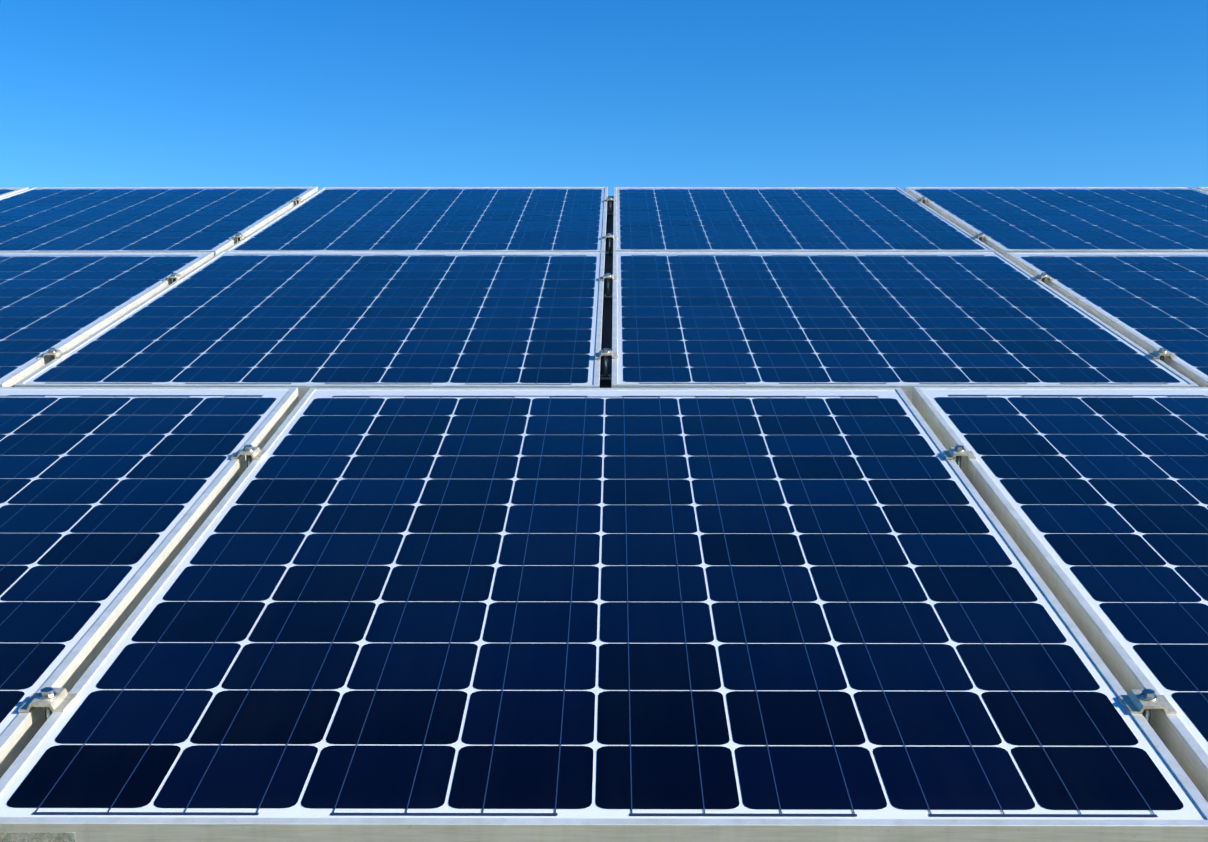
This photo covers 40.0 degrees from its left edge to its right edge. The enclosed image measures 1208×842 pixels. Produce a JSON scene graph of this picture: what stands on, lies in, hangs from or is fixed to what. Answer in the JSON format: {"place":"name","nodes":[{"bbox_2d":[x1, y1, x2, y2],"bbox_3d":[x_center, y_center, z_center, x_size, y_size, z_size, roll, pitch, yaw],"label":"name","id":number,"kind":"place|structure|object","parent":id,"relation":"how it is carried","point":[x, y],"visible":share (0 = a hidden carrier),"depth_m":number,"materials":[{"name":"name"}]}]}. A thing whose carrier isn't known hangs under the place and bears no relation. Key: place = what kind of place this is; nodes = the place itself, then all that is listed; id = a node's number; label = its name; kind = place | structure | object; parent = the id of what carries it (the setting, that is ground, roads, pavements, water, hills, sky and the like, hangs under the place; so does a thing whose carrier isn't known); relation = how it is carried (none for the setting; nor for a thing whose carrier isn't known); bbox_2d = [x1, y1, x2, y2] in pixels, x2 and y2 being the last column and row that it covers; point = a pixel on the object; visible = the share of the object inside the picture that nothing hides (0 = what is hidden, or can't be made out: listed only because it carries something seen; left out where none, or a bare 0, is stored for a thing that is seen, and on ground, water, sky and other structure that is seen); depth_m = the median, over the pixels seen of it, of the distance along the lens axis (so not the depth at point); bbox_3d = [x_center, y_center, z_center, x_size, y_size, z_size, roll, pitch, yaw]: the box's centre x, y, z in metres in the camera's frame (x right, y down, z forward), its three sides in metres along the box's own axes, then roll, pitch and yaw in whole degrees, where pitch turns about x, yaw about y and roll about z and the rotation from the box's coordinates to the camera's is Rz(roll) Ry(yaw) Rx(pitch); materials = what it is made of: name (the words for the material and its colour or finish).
{"place":"outdoors","nodes":[
{"label":"outdoors","id":0,"kind":"place"},
{"bbox_2d":[0,0,1207,195],"label":"sky","id":1,"kind":"structure","parent":0,"point":[320,94],"materials":[{"name":"blue"}]},
{"bbox_3d":[0.808,-0.129,3.790,0.060,0.099,4.993,0,14,0],"label":"rafter","id":2,"kind":"object","parent":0,"visible":0},
{"bbox_3d":[0.010,-0.290,4.133,8.872,0.045,0.040,0,14,0],"label":"mount rail","id":3,"kind":"object","parent":2,"relation":"on","visible":0},
{"bbox_2d":[0,252,213,386],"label":"solar module","id":4,"kind":"object","parent":3,"relation":"on","point":[63,302],"visible":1,"depth_m":3.93,"materials":[{"name":"glass"}]},
{"bbox_2d":[163,273,184,281],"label":"clamp","id":5,"kind":"object","parent":3,"relation":"on","point":[175,276],"visible":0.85,"depth_m":4.12,"materials":[{"name":"metal"}]},
{"bbox_2d":[599,273,616,295],"bbox_3d":[0.010,-0.330,4.123,0.044,0.076,0.040,0,14,1],"label":"clamp","id":6,"kind":"object","parent":3,"relation":"on","point":[608,276],"visible":0.92,"depth_m":4.11,"materials":[{"name":"metal"}]},
{"bbox_2d":[611,251,1198,402],"bbox_3d":[0.547,-0.245,3.778,1.056,0.042,1.628,0,14,0],"label":"solar module","id":7,"kind":"object","parent":3,"relation":"on","point":[906,322],"visible":0.98,"depth_m":3.52,"materials":[{"name":"glass"}]},
{"bbox_2d":[1033,273,1054,282],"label":"clamp","id":8,"kind":"object","parent":3,"relation":"on","point":[1042,276],"visible":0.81,"depth_m":4.10,"materials":[{"name":"metal"}]},
{"bbox_2d":[1005,252,1207,386],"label":"solar module","id":9,"kind":"object","parent":3,"relation":"on","point":[1150,302],"visible":0.98,"depth_m":3.93,"materials":[{"name":"glass"}]},
{"bbox_3d":[-4.054,1.022,2.156,0.440,1.477,0.440,0,-2,0],"label":"post","id":10,"kind":"object","parent":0,"visible":0},
{"bbox_3d":[-4.042,-0.131,3.824,0.060,0.099,4.993,0,14,0],"label":"rafter","id":11,"kind":"object","parent":10,"relation":"on","visible":0},
{"label":"mount rail","id":12,"kind":"object","parent":11,"relation":"on","visible":0},
{"bbox_2d":[0,187,28,197],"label":"solar module","id":13,"kind":"object","parent":12,"relation":"on","point":[6,191],"visible":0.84,"depth_m":6.08,"materials":[{"name":"glass"}]},
{"bbox_2d":[290,197,304,203],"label":"clamp","id":14,"kind":"object","parent":12,"relation":"on","point":[297,199],"visible":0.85,"depth_m":5.71,"materials":[{"name":"metal"}]},
{"bbox_2d":[225,187,607,252],"bbox_3d":[-0.519,-0.650,5.383,1.056,0.042,1.628,0,14,0],"label":"solar module","id":15,"kind":"object","parent":12,"relation":"on","point":[507,219],"visible":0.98,"depth_m":5.21,"materials":[{"name":"glass"}]},
{"bbox_2d":[604,197,616,212],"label":"clamp","id":16,"kind":"object","parent":12,"relation":"on","point":[610,199],"visible":0.88,"depth_m":5.71,"materials":[{"name":"metal"}]},
{"bbox_2d":[613,187,995,251],"bbox_3d":[0.558,-0.650,5.375,1.056,0.041,1.628,0,14,0],"label":"solar module","id":17,"kind":"object","parent":12,"relation":"on","point":[829,219],"visible":0.94,"depth_m":5.20,"materials":[{"name":"glass"}]},
{"bbox_2d":[917,197,930,203],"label":"clamp","id":18,"kind":"object","parent":12,"relation":"on","point":[923,199],"visible":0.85,"depth_m":5.70,"materials":[{"name":"metal"}]},
{"bbox_2d":[904,187,1207,255],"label":"solar module","id":19,"kind":"object","parent":12,"relation":"on","point":[1088,219],"visible":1,"depth_m":5.31,"materials":[{"name":"glass"}]},
{"bbox_2d":[1196,187,1207,192],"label":"solar module","id":20,"kind":"object","parent":12,"relation":"on","point":[1204,189],"visible":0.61,"depth_m":6.10,"materials":[{"name":"glass"}]},
{"bbox_3d":[-0.781,0.663,5.366,0.440,2.400,0.440,0,-2,0],"label":"post","id":21,"kind":"object","parent":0,"visible":0},
{"bbox_3d":[-0.792,-0.130,3.801,0.060,0.099,4.993,0,14,0],"label":"rafter","id":22,"kind":"object","parent":21,"relation":"on","visible":0},
{"bbox_2d":[600,374,611,379],"bbox_3d":[0.004,-0.065,3.241,8.872,0.045,0.040,0,14,0],"label":"mounting rail","id":23,"kind":"object","parent":22,"relation":"on","point":[602,377],"visible":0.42,"depth_m":3.23,"materials":[{"name":"metal"}]},
{"bbox_2d":[38,348,66,360],"bbox_3d":[-1.074,-0.104,3.238,0.044,0.076,0.040,-1,14,-2],"label":"clamp","id":24,"kind":"object","parent":23,"relation":"on","point":[53,353],"visible":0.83,"depth_m":3.23,"materials":[{"name":"metal"}]},
{"bbox_2d":[14,251,604,401],"bbox_3d":[-0.531,-0.246,3.786,1.056,0.040,1.628,0,14,0],"label":"solar module","id":25,"kind":"object","parent":23,"relation":"on","point":[304,322],"visible":1,"depth_m":3.53,"materials":[{"name":"glass"}]},
{"bbox_2d":[600,196,613,387],"bbox_3d":[0.014,-0.413,4.620,0.140,0.041,3.355,0,14,0],"label":"gap","id":26,"kind":"object","parent":25,"relation":"on","point":[607,326],"visible":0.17,"depth_m":3.92,"materials":[{"name":"black plastic"}]},
{"bbox_2d":[594,348,617,376],"bbox_3d":[0.004,-0.104,3.231,0.044,0.076,0.040,-1,14,-2],"label":"clamp","id":27,"kind":"object","parent":23,"relation":"on","point":[605,352],"visible":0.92,"depth_m":3.22,"materials":[{"name":"metal"}]},
{"bbox_2d":[1148,348,1176,361],"bbox_3d":[1.082,-0.104,3.223,0.044,0.076,0.040,1,14,3],"label":"clamp","id":28,"kind":"object","parent":23,"relation":"on","point":[1161,353],"visible":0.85,"depth_m":3.21,"materials":[{"name":"metal"}]},
{"bbox_3d":[0.016,-0.469,4.838,8.872,0.045,0.040,0,14,0],"label":"mount rail","id":29,"kind":"object","parent":22,"relation":"on","visible":0},
{"bbox_2d":[0,187,317,255],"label":"solar module","id":30,"kind":"object","parent":29,"relation":"on","point":[125,219],"visible":0.96,"depth_m":5.33,"materials":[{"name":"glass"}]},
{"bbox_2d":[230,233,247,241],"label":"clamp","id":31,"kind":"object","parent":29,"relation":"on","point":[238,236],"visible":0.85,"depth_m":4.82,"materials":[{"name":"metal"}]},
{"bbox_2d":[601,233,616,252],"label":"clamp","id":32,"kind":"object","parent":29,"relation":"on","point":[609,235],"visible":0.9,"depth_m":4.82,"materials":[{"name":"metal"}]},
{"bbox_2d":[972,233,989,240],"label":"clamp","id":33,"kind":"object","parent":29,"relation":"on","point":[980,235],"visible":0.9,"depth_m":4.81,"materials":[{"name":"metal"}]},
{"bbox_3d":[-0.007,0.340,1.644,8.872,0.045,0.040,0,14,0],"label":"mount rail","id":34,"kind":"object","parent":22,"relation":"on","visible":0},
{"bbox_2d":[18,687,76,720],"bbox_3d":[-0.546,0.300,1.637,0.044,0.076,0.040,1,14,2],"label":"clamp","id":35,"kind":"object","parent":34,"relation":"on","point":[50,700],"visible":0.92,"depth_m":1.62,"materials":[{"name":"metal"}]},
{"bbox_2d":[0,387,298,777],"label":"solar module","id":36,"kind":"object","parent":34,"relation":"on","point":[111,498],"visible":1,"depth_m":2.30,"materials":[{"name":"glass"}]},
{"bbox_2d":[1119,689,1176,723],"bbox_3d":[0.531,0.300,1.630,0.044,0.076,0.040,0,14,0],"label":"clamp","id":37,"kind":"object","parent":34,"relation":"on","point":[1143,702],"visible":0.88,"depth_m":1.62,"materials":[{"name":"metal"}]},
{"bbox_3d":[-0.001,0.114,2.535,8.872,0.045,0.040,0,14,0],"label":"mount rail","id":38,"kind":"object","parent":22,"relation":"on","visible":0},
{"bbox_2d":[231,445,265,466],"bbox_3d":[-0.540,0.074,2.529,0.044,0.076,0.040,1,14,3],"label":"clamp","id":39,"kind":"object","parent":38,"relation":"on","point":[248,451],"visible":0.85,"depth_m":2.52,"materials":[{"name":"metal"}]},
{"bbox_2d":[0,388,1207,841],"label":"solar module","id":40,"kind":"object","parent":38,"relation":"on","point":[598,614],"visible":1,"depth_m":1.76,"materials":[{"name":"glass"}]},
{"bbox_2d":[1,832,74,841],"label":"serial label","id":41,"kind":"object","parent":40,"relation":"on","point":[10,837],"visible":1,"depth_m":1.40,"materials":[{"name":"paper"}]},
{"bbox_2d":[942,445,975,468],"bbox_3d":[0.538,0.075,2.522,0.044,0.076,0.040,1,14,3],"label":"clamp","id":42,"kind":"object","parent":38,"relation":"on","point":[958,451],"visible":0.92,"depth_m":2.51,"materials":[{"name":"metal"}]},
{"bbox_2d":[912,387,1207,802],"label":"solar module","id":43,"kind":"object","parent":38,"relation":"on","point":[1095,499],"visible":0.98,"depth_m":2.26,"materials":[{"name":"glass"}]}
]}

